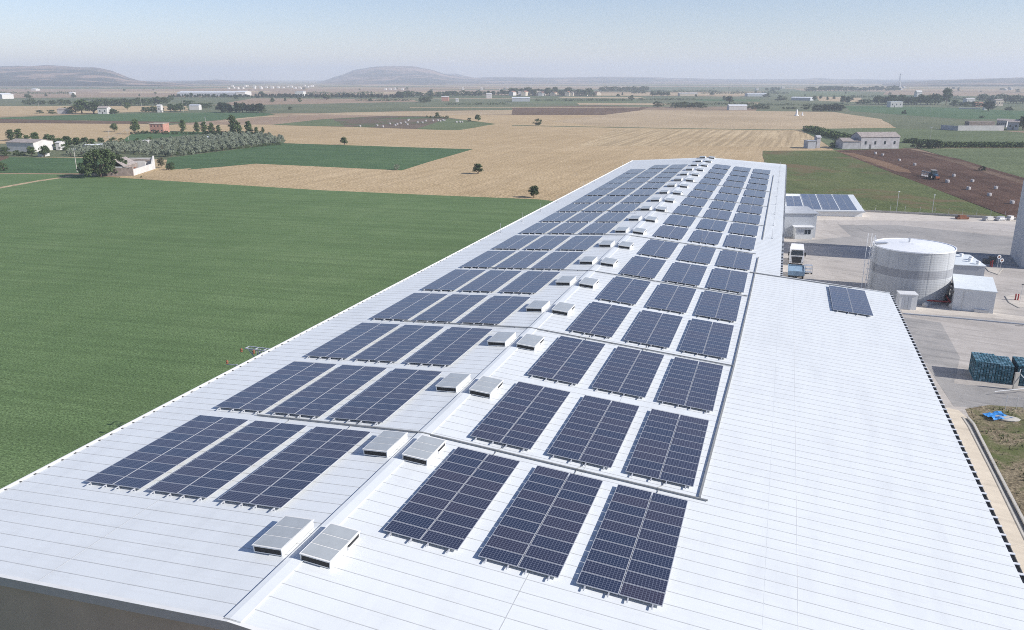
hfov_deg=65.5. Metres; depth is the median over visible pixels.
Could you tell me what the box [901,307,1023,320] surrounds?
yard
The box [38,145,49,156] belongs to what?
tree
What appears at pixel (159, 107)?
silo house
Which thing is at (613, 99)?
hedges
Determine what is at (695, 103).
bush
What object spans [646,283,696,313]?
solar array
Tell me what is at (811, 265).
hand pallet rack
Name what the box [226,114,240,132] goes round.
poplar tree
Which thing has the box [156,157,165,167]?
tree
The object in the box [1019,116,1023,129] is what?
tree
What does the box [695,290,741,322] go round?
solar array
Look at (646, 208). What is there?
skylight
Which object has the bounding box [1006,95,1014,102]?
tree
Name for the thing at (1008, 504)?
kerb
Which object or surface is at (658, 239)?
cable tray
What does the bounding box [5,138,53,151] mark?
barn
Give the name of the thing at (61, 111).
shed
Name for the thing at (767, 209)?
cable tray
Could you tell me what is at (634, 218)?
skylight
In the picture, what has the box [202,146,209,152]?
olive tree
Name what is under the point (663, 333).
solar array
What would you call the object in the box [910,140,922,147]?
bush
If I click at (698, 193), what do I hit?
solar array
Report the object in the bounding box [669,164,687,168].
solar array
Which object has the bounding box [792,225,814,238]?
porch
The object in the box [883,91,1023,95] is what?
field
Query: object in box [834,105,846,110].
bush
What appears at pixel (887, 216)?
yard
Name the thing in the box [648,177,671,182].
solar array
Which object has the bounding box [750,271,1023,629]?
warehouse annex
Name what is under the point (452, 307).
solar array
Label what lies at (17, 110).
field
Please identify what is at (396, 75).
hills
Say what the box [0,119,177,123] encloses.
field
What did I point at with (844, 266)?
yard
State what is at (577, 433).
solar array
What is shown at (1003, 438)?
weeds
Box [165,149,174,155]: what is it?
olive tree
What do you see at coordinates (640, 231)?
skylight
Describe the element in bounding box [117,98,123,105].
tree
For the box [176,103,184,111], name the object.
tree
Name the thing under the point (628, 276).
cable tray
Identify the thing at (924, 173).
plough
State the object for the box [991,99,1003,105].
farmhouse
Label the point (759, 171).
solar array
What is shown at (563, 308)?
skylight
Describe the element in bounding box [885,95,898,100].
tree
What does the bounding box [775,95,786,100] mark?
bush
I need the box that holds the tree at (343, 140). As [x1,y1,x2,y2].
[340,136,347,144]
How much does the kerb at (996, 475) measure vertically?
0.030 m
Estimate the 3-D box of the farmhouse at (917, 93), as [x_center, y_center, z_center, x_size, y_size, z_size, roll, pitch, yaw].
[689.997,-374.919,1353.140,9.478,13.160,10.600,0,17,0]
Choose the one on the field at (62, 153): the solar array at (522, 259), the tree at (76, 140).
the tree at (76, 140)
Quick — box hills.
[0,65,1023,85]
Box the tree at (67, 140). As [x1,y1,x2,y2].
[61,136,73,144]
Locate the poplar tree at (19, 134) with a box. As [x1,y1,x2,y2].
[13,128,23,138]
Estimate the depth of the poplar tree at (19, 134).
442.60 m
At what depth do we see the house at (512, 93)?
1558.37 m
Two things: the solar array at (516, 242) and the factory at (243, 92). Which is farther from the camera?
the factory at (243, 92)
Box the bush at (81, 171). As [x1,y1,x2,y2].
[76,161,87,173]
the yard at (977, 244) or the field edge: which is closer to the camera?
the yard at (977, 244)
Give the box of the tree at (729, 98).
[725,96,733,101]
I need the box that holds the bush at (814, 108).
[811,105,823,110]
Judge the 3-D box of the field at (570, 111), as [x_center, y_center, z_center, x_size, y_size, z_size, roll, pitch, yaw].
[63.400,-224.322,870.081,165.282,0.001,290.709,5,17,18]
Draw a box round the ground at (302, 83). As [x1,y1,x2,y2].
[0,80,1023,211]
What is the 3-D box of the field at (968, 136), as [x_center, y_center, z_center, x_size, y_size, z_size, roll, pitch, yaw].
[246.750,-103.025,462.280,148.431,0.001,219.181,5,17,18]
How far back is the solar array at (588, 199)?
154.97 m
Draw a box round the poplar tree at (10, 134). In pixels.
[4,129,15,139]
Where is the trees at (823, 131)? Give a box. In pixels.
[802,125,1023,147]
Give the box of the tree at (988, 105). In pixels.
[981,101,996,110]
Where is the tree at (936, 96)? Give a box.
[931,93,943,104]
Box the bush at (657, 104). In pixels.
[653,101,663,106]
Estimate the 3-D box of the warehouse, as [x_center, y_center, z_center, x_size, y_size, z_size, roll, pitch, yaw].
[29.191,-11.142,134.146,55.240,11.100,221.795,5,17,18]
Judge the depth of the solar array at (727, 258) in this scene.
106.20 m
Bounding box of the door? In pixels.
[904,297,911,309]
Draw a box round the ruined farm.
[1007,119,1019,129]
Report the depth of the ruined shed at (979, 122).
556.13 m
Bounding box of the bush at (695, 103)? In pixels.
[690,102,700,107]
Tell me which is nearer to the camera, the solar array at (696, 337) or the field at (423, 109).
the solar array at (696, 337)
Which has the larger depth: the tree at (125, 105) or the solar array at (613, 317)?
the tree at (125, 105)
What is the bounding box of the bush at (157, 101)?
[151,96,164,103]
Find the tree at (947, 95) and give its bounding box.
[942,87,952,104]
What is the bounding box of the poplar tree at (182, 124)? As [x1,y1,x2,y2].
[178,120,186,131]
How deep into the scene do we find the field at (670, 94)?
1667.45 m
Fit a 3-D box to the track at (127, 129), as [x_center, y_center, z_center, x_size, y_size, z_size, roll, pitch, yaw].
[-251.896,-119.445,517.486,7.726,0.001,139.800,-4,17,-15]
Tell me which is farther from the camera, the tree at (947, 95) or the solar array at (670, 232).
the tree at (947, 95)
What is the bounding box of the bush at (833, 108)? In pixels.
[828,105,840,110]
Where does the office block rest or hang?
on the yard at (844, 266)
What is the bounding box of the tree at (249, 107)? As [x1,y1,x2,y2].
[245,104,252,110]
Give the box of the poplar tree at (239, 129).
[236,122,241,132]
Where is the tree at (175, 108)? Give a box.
[171,105,178,111]
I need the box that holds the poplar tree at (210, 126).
[207,122,214,131]
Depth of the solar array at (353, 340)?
71.67 m
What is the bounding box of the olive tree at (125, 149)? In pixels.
[120,147,128,153]
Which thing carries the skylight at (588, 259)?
on the warehouse
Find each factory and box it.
[0,93,13,98]
[236,91,251,95]
[294,91,305,96]
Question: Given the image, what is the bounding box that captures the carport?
[785,194,865,216]
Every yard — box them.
[783,217,1023,416]
[795,225,1012,256]
[817,212,1015,224]
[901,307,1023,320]
[903,317,1023,407]
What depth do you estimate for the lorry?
146.23 m
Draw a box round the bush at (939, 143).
[934,141,944,148]
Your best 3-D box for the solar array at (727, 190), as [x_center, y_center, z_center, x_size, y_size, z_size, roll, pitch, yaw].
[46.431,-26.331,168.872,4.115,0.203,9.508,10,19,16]
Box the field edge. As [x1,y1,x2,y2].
[512,125,800,129]
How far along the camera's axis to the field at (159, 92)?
1897.29 m
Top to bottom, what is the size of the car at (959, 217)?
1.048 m
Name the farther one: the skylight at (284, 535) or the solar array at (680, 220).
the solar array at (680, 220)
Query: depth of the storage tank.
121.40 m
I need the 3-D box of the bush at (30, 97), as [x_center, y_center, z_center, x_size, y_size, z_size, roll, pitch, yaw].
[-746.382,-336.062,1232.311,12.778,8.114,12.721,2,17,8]
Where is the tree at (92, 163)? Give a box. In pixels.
[77,148,117,176]
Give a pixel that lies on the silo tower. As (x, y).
(1017, 252)
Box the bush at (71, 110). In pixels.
[65,106,75,113]
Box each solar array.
[85,415,248,491]
[148,420,306,500]
[215,361,336,412]
[218,426,370,510]
[269,365,386,418]
[305,322,399,359]
[329,368,441,424]
[352,325,443,363]
[371,293,447,320]
[383,447,519,552]
[405,327,492,366]
[413,294,487,322]
[422,269,485,291]
[459,296,530,324]
[460,251,515,268]
[460,270,521,292]
[470,382,570,450]
[478,465,602,580]
[493,235,540,249]
[495,251,547,268]
[500,271,559,293]
[520,223,559,233]
[524,235,569,250]
[527,336,605,384]
[533,252,583,269]
[541,213,575,222]
[547,395,639,469]
[549,223,587,233]
[558,204,589,212]
[558,236,602,250]
[568,213,601,222]
[568,301,631,338]
[572,196,602,203]
[576,484,687,608]
[580,223,617,233]
[583,204,614,212]
[586,189,613,195]
[592,346,663,398]
[596,196,625,202]
[596,213,629,222]
[597,183,623,188]
[597,276,650,305]
[607,178,630,182]
[608,189,635,195]
[610,204,640,212]
[616,173,638,177]
[618,183,643,188]
[620,256,666,278]
[622,196,649,203]
[624,310,682,348]
[625,169,645,173]
[626,409,708,488]
[627,178,650,182]
[632,189,657,195]
[635,173,657,177]
[639,239,678,257]
[641,183,665,188]
[643,169,662,172]
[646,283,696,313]
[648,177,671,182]
[649,165,668,168]
[654,225,688,240]
[656,173,676,177]
[657,357,722,412]
[662,168,682,172]
[664,262,706,285]
[665,214,695,227]
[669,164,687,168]
[674,205,702,216]
[678,244,715,263]
[679,318,733,359]
[681,197,707,206]
[688,190,712,197]
[689,230,722,245]
[694,184,716,190]
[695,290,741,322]
[697,218,727,230]
[700,178,720,184]
[704,209,731,219]
[705,173,724,179]
[707,268,747,293]
[709,168,727,173]
[710,200,735,210]
[713,164,730,168]
[715,193,738,201]
[717,250,752,269]
[720,186,741,194]
[724,181,744,188]
[724,234,755,250]
[727,175,746,181]
[730,171,748,176]
[730,223,758,236]
[733,166,750,171]
[734,212,760,224]
[738,204,762,213]
[741,196,764,204]
[744,189,765,197]
[747,183,766,190]
[749,178,768,184]
[752,173,769,178]
[754,169,770,173]
[829,285,872,316]
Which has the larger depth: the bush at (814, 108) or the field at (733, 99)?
the field at (733, 99)
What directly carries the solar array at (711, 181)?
on the warehouse
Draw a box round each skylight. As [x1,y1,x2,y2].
[252,515,313,555]
[299,523,360,568]
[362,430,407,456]
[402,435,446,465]
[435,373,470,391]
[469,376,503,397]
[487,331,515,345]
[516,333,543,350]
[525,300,549,311]
[551,302,574,315]
[555,276,575,285]
[579,277,598,288]
[580,256,596,263]
[599,240,614,246]
[600,257,617,266]
[615,227,628,232]
[618,241,633,248]
[628,216,641,220]
[633,227,646,234]
[640,206,651,209]
[645,216,657,222]
[650,197,661,201]
[655,206,667,211]
[659,190,668,193]
[665,198,674,202]
[667,183,676,186]
[673,190,682,194]
[680,184,688,187]
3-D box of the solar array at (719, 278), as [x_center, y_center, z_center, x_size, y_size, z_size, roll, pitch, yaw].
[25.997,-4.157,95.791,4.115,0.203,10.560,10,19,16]
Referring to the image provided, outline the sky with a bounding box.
[0,0,1023,79]
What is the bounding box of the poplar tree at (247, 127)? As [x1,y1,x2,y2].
[244,121,252,133]
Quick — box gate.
[994,369,1023,391]
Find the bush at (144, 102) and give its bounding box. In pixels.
[138,99,151,105]
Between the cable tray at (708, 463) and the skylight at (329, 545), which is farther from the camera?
the cable tray at (708, 463)
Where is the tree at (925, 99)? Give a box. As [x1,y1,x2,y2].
[922,96,929,104]
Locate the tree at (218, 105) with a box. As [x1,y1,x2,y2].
[215,102,224,111]
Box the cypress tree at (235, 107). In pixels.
[231,102,240,112]
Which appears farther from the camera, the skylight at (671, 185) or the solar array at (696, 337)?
the skylight at (671, 185)
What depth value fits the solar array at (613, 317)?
76.88 m
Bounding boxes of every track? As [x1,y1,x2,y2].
[0,176,71,187]
[103,125,144,138]
[220,116,281,121]
[410,107,608,107]
[916,147,1023,147]
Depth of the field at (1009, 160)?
350.16 m
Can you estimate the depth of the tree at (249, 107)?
793.01 m
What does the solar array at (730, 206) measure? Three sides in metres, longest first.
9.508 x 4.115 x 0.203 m
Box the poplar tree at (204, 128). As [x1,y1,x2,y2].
[200,122,206,132]
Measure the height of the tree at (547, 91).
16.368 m
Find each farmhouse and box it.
[97,106,110,113]
[98,156,154,175]
[851,132,900,148]
[886,101,903,106]
[914,90,921,96]
[963,98,974,102]
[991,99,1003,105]
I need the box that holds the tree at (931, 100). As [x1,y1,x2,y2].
[929,97,935,104]
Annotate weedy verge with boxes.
[966,405,1023,515]
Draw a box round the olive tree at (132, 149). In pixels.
[129,147,136,153]
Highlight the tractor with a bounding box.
[928,170,939,179]
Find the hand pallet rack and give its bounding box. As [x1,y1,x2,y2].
[804,264,812,273]
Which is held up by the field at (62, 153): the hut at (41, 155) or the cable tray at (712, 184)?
the hut at (41, 155)
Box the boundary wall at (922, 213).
[861,205,1016,219]
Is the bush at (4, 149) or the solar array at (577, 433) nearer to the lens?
the solar array at (577, 433)
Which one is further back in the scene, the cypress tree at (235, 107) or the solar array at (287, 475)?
the cypress tree at (235, 107)
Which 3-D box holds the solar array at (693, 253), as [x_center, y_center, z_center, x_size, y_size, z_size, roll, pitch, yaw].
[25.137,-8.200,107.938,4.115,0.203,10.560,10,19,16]
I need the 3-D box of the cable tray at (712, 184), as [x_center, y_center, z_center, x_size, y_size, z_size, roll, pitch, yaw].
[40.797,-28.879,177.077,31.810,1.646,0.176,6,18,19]
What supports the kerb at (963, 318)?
on the yard at (844, 266)
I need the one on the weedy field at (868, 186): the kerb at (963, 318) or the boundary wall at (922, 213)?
the boundary wall at (922, 213)
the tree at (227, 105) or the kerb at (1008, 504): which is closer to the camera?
the kerb at (1008, 504)
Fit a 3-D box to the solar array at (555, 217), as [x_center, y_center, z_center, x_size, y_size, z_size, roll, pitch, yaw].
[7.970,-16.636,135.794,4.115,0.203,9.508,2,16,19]
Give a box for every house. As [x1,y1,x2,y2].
[149,123,169,132]
[156,104,162,111]
[509,91,515,95]
[521,91,527,95]
[550,91,557,95]
[950,274,997,313]
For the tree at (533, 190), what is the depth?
229.01 m
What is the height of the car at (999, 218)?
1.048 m
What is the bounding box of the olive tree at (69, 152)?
[65,149,74,155]
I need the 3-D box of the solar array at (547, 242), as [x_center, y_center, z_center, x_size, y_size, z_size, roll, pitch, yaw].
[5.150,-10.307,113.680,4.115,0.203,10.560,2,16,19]
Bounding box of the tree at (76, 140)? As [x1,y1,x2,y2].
[71,137,79,144]
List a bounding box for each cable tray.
[257,414,707,500]
[404,320,733,365]
[488,267,747,295]
[570,234,755,253]
[581,210,763,225]
[627,181,768,191]
[673,194,766,206]
[699,257,758,497]
[762,175,773,238]
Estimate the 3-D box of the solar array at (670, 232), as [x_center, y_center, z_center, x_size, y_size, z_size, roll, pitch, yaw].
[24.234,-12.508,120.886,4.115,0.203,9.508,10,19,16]
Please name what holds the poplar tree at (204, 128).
on the field at (548, 159)
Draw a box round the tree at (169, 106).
[167,104,172,111]
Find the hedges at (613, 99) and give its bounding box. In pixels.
[0,89,977,105]
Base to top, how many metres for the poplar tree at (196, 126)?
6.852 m
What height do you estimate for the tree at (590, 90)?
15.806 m
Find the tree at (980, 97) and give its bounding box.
[977,93,986,101]
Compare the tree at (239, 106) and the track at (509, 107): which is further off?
the track at (509, 107)
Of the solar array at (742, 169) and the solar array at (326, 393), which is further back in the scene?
the solar array at (742, 169)
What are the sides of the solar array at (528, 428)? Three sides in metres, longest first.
10.560 x 4.115 x 0.203 m
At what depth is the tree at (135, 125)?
486.99 m
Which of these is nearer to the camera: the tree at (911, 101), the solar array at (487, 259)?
the solar array at (487, 259)
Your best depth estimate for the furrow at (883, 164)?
325.25 m
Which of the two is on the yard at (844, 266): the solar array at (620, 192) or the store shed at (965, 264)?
the store shed at (965, 264)
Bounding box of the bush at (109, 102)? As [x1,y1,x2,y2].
[104,100,114,105]
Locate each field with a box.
[0,89,508,97]
[0,96,761,113]
[0,106,188,116]
[0,112,273,121]
[0,115,895,200]
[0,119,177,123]
[0,134,285,159]
[0,155,8,160]
[0,157,110,172]
[0,174,552,488]
[99,91,270,92]
[119,168,190,179]
[124,131,209,140]
[165,143,471,169]
[174,114,376,124]
[229,98,417,104]
[274,119,345,126]
[292,116,485,129]
[297,110,511,115]
[350,91,478,93]
[362,108,511,110]
[418,118,492,129]
[512,105,648,114]
[520,99,639,103]
[552,110,893,128]
[559,97,640,97]
[576,89,800,91]
[577,103,670,104]
[580,130,830,147]
[601,93,744,94]
[694,99,760,100]
[756,91,1023,119]
[763,150,1006,217]
[787,91,856,95]
[801,128,1023,149]
[816,96,861,101]
[835,149,1023,217]
[845,106,1023,118]
[882,119,1023,130]
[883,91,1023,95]
[918,148,1023,177]
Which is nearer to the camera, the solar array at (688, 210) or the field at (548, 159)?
the solar array at (688, 210)
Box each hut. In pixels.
[37,152,49,156]
[55,141,64,149]
[814,135,821,147]
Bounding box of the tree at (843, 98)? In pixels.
[840,95,846,101]
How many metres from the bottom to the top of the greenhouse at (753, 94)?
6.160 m
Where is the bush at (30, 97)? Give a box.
[25,95,33,99]
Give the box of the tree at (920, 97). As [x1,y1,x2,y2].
[917,94,925,104]
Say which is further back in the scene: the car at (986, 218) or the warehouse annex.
the car at (986, 218)
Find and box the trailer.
[788,264,804,278]
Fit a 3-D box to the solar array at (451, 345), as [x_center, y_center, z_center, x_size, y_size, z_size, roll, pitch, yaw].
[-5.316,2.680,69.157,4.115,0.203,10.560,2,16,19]
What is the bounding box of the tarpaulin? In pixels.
[982,411,1011,419]
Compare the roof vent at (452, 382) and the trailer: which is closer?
the roof vent at (452, 382)
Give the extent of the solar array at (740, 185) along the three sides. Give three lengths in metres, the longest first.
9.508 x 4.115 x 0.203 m
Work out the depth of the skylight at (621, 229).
119.10 m
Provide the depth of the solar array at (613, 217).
132.18 m
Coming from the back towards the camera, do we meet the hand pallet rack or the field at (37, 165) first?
the field at (37, 165)
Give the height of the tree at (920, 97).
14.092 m
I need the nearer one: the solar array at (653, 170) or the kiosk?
the kiosk
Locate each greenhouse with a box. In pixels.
[177,91,236,95]
[512,97,529,101]
[678,93,697,95]
[745,93,766,95]
[791,97,812,100]
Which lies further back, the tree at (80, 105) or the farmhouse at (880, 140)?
the tree at (80, 105)
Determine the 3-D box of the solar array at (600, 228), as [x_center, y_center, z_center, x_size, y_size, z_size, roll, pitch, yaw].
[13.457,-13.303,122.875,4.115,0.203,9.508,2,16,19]
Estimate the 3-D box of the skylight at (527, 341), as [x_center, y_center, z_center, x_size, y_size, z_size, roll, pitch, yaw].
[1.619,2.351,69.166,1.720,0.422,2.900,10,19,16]
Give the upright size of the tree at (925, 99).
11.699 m
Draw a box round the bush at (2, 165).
[0,163,8,170]
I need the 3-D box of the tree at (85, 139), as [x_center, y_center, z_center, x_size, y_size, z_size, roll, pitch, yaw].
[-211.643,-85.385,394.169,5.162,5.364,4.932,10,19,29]
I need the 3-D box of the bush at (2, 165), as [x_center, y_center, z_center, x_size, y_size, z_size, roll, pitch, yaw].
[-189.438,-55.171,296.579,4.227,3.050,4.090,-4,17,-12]
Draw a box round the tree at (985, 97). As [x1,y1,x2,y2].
[981,95,990,101]
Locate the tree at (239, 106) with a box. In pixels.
[236,103,244,112]
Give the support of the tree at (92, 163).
on the field at (123, 301)
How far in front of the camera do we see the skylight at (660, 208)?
138.32 m
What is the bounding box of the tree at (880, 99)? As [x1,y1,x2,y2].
[873,96,884,104]
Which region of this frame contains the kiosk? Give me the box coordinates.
[896,290,918,309]
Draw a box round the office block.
[784,206,818,237]
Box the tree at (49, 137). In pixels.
[43,134,57,145]
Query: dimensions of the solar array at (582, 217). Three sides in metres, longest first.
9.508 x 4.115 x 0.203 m
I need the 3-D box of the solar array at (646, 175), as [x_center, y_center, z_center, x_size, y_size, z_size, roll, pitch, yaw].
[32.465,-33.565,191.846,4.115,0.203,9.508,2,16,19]
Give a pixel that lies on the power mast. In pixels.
(253, 351)
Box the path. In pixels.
[945,407,1023,572]
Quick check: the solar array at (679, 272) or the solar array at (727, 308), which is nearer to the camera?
the solar array at (727, 308)
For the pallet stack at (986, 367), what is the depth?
90.31 m
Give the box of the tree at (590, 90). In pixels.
[583,88,593,95]
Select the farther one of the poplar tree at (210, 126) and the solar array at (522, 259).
the poplar tree at (210, 126)
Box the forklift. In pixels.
[982,256,996,263]
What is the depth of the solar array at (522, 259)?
102.52 m
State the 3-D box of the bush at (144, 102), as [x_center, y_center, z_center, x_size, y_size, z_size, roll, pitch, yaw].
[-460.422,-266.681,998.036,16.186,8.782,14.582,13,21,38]
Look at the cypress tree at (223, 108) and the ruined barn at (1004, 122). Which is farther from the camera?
the cypress tree at (223, 108)
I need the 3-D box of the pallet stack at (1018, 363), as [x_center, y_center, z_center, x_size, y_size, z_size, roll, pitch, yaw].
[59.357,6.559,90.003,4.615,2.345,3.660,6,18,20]
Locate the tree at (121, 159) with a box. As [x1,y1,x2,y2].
[104,152,127,167]
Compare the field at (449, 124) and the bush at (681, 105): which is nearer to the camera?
the field at (449, 124)
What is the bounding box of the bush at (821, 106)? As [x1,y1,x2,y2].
[817,105,827,110]
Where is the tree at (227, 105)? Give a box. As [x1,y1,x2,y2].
[224,103,232,112]
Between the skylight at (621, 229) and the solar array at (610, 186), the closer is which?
the skylight at (621, 229)
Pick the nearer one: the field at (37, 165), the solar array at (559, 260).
the solar array at (559, 260)
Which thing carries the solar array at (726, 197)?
on the warehouse
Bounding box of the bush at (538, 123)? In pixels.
[533,118,541,125]
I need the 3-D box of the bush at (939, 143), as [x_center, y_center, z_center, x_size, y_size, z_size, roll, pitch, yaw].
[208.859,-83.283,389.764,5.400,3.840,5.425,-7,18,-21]
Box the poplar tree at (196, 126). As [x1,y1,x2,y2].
[193,121,199,131]
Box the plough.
[921,170,931,177]
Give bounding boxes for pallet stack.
[968,352,1014,383]
[1012,356,1023,385]
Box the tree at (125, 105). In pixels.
[123,102,130,109]
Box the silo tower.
[1010,181,1023,267]
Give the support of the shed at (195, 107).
on the field at (321, 108)
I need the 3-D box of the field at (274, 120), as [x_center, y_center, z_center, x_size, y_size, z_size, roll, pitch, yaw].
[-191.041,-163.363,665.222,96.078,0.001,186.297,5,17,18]
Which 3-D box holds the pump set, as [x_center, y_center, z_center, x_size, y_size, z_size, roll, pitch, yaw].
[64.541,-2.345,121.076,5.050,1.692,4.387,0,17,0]
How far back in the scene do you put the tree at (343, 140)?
408.87 m
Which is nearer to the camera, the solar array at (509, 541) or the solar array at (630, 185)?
the solar array at (509, 541)
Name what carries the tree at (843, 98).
on the field at (1018, 106)
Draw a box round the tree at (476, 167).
[472,163,483,173]
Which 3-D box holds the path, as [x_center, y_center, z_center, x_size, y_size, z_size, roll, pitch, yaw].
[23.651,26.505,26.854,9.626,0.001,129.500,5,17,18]
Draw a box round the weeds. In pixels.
[969,405,1023,507]
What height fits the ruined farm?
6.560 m
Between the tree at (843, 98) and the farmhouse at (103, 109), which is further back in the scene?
the tree at (843, 98)
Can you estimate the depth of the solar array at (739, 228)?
127.61 m
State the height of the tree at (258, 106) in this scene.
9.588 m
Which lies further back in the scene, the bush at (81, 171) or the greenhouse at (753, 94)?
the greenhouse at (753, 94)
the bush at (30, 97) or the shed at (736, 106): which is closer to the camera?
the shed at (736, 106)
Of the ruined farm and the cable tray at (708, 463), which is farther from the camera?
the ruined farm
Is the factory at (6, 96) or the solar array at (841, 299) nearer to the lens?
the solar array at (841, 299)
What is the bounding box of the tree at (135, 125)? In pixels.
[130,118,139,133]
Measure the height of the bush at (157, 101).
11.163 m
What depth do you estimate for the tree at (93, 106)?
766.22 m
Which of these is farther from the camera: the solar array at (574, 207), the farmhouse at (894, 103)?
the farmhouse at (894, 103)
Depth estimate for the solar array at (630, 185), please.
172.88 m
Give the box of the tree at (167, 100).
[160,97,170,103]
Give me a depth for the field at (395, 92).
1897.17 m
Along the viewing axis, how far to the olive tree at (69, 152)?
351.70 m
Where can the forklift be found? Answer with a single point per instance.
(989, 259)
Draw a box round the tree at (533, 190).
[528,185,538,197]
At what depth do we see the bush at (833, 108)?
823.95 m
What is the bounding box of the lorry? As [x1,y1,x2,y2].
[788,243,805,264]
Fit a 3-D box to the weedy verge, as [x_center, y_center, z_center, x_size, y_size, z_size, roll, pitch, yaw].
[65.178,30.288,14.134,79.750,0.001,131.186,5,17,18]
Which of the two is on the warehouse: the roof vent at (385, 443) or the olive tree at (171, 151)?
the roof vent at (385, 443)
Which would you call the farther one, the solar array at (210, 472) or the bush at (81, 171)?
the bush at (81, 171)
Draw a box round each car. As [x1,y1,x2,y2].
[955,215,968,219]
[982,216,995,220]
[996,216,1006,220]
[1006,215,1015,219]
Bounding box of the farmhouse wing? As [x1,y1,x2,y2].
[835,138,861,148]
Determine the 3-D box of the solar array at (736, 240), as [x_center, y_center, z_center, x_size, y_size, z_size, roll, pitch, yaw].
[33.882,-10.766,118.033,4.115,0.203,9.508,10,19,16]
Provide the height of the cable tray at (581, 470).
1.612 m
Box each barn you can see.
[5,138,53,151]
[996,119,1007,126]
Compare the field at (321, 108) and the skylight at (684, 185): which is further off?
the field at (321, 108)
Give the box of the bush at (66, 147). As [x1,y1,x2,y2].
[59,143,69,149]
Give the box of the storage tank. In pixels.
[861,233,956,303]
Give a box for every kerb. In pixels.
[903,313,1023,324]
[962,417,1023,536]
[965,419,1023,531]
[967,417,1023,524]
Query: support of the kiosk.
on the yard at (844, 266)
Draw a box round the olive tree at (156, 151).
[153,149,160,155]
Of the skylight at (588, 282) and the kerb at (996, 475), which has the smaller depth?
the kerb at (996, 475)
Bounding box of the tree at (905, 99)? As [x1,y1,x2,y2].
[901,97,908,102]
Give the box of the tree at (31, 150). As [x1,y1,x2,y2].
[26,146,36,155]
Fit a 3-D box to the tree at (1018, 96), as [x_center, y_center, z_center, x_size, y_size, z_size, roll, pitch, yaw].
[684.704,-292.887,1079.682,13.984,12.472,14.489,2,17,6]
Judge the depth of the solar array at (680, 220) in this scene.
130.50 m
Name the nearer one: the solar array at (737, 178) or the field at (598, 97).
the solar array at (737, 178)
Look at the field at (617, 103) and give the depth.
1079.46 m
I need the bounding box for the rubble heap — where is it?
[996,415,1020,421]
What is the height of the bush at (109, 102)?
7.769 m
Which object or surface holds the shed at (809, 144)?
on the field at (548, 159)
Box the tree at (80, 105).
[72,99,87,113]
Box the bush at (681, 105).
[674,102,686,107]
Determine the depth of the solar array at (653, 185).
171.29 m
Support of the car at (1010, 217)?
on the yard at (887, 216)
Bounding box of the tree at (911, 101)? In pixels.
[907,98,916,104]
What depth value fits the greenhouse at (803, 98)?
1223.24 m
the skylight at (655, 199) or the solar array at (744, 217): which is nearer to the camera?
the solar array at (744, 217)
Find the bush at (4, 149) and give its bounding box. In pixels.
[0,147,10,155]
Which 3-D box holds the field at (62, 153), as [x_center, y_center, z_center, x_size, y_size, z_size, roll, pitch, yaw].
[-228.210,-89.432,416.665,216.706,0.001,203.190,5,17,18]
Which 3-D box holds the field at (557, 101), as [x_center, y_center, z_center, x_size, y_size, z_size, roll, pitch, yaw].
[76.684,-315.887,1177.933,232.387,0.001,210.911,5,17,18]
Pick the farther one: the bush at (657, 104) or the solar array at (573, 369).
the bush at (657, 104)
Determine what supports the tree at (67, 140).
on the field at (62, 153)
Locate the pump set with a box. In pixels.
[922,294,951,307]
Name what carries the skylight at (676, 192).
on the warehouse
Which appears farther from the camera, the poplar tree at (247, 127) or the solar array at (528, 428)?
the poplar tree at (247, 127)
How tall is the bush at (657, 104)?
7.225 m
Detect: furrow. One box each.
[841,152,910,172]
[910,150,1022,183]
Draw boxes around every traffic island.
[985,267,1002,274]
[1005,294,1023,307]
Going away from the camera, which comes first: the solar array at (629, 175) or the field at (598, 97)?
the solar array at (629, 175)
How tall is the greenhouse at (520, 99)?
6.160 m
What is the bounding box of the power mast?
[240,346,269,356]
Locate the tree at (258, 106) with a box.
[254,103,264,112]
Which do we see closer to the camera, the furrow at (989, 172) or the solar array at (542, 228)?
the solar array at (542, 228)
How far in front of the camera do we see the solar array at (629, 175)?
193.02 m
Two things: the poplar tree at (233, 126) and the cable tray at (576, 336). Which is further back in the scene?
the poplar tree at (233, 126)
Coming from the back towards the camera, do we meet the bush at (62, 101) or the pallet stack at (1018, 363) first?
the bush at (62, 101)
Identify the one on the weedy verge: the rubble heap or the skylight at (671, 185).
the rubble heap
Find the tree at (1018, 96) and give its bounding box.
[1011,94,1021,102]
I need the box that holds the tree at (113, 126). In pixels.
[110,123,117,131]
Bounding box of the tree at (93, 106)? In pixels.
[85,100,99,113]
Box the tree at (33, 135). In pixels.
[29,132,38,138]
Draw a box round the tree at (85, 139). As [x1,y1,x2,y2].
[79,137,90,143]
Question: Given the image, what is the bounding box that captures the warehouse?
[0,157,786,629]
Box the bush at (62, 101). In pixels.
[57,99,65,104]
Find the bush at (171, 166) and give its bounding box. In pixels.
[167,162,174,169]
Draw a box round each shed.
[56,108,69,113]
[189,104,201,109]
[441,96,448,100]
[486,93,491,97]
[727,104,746,109]
[803,140,815,148]
[952,253,985,278]
[964,121,994,124]
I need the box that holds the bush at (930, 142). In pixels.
[923,140,935,147]
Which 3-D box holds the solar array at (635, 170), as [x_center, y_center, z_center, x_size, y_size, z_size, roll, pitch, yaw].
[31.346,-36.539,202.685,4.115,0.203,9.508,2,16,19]
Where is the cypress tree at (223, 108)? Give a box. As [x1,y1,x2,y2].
[220,104,226,111]
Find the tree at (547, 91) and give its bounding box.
[544,87,550,95]
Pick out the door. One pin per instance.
(907, 302)
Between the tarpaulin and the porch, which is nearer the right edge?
the tarpaulin
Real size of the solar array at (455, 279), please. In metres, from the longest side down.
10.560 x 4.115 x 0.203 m

